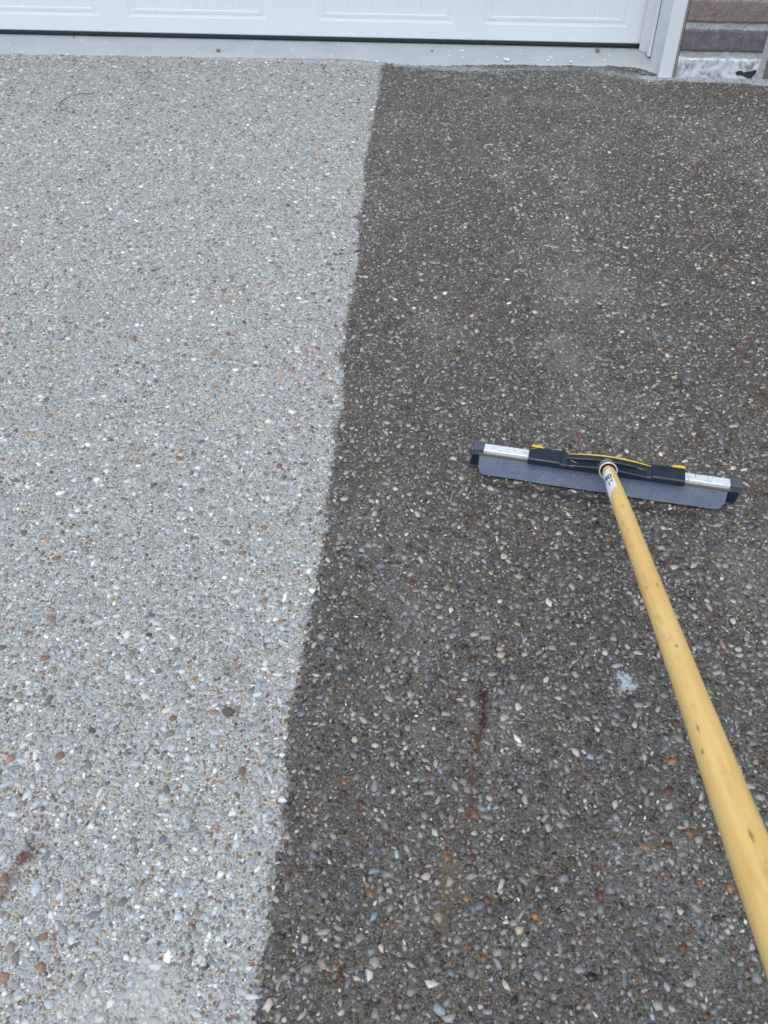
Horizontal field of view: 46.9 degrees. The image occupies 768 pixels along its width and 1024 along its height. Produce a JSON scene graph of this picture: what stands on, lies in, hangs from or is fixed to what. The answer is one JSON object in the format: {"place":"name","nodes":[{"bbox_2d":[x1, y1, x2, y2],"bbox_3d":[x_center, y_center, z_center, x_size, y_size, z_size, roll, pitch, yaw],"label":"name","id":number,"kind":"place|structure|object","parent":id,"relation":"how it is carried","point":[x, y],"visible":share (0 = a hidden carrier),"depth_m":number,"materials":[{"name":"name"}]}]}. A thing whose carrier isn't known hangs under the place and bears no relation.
{"place":"outdoors","nodes":[
{"label":"outdoors","id":0,"kind":"place"},
{"bbox_2d":[0,34,655,73],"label":"concrete apron","id":1,"kind":"object","parent":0,"point":[416,54],"visible":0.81,"depth_m":2.99,"materials":[{"name":"grey concrete"}]},
{"bbox_2d":[0,3,767,1023],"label":"driveway","id":2,"kind":"structure","parent":0,"point":[536,953],"depth_m":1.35,"materials":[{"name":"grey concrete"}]},
{"bbox_2d":[59,93,93,111],"bbox_3d":[-0.946,-1.246,2.685,0.064,0.003,0.150,11,46,11],"label":"plant fibre","id":3,"kind":"object","parent":2,"relation":"on","point":[70,96],"visible":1,"depth_m":2.71,"materials":[{"name":"grey plant"}]},
{"bbox_2d":[77,788,120,831],"bbox_3d":[-0.351,0.360,1.078,0.017,0.005,0.065,31,53,27],"label":"straw stem","id":4,"kind":"object","parent":2,"relation":"on","point":[98,805],"visible":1,"depth_m":1.08,"materials":[{"name":"beige plant"}]},
{"bbox_2d":[222,706,234,716],"bbox_3d":[-0.207,0.264,1.174,0.016,0.005,0.015,29,52,26],"label":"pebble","id":5,"kind":"object","parent":2,"relation":"on","point":[227,711],"visible":1,"depth_m":1.17,"materials":[{"name":"grey stone"}]},
{"bbox_2d":[469,440,767,977],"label":"floor squeegee","id":6,"kind":"object","parent":2,"relation":"on","point":[742,829],"visible":1,"depth_m":0.87,"materials":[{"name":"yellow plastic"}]},
{"bbox_2d":[635,0,767,85],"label":"brick wall","id":7,"kind":"structure","parent":2,"relation":"on","point":[724,41],"depth_m":2.73,"materials":[{"name":"brick"}]},
{"bbox_2d":[639,0,690,77],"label":"door frame","id":8,"kind":"object","parent":7,"relation":"attached to","point":[669,31],"visible":1,"depth_m":2.79,"materials":[{"name":"white paint"}]},
{"bbox_2d":[0,0,647,47],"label":"garage door","id":9,"kind":"structure","parent":8,"relation":"attached to","point":[596,23],"depth_m":3.00,"materials":[{"name":"white metal"}]},
{"bbox_2d":[0,0,647,43],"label":"door section","id":10,"kind":"structure","parent":9,"relation":"in","point":[586,21],"depth_m":3.00,"materials":[{"name":"white metal"}]}
]}

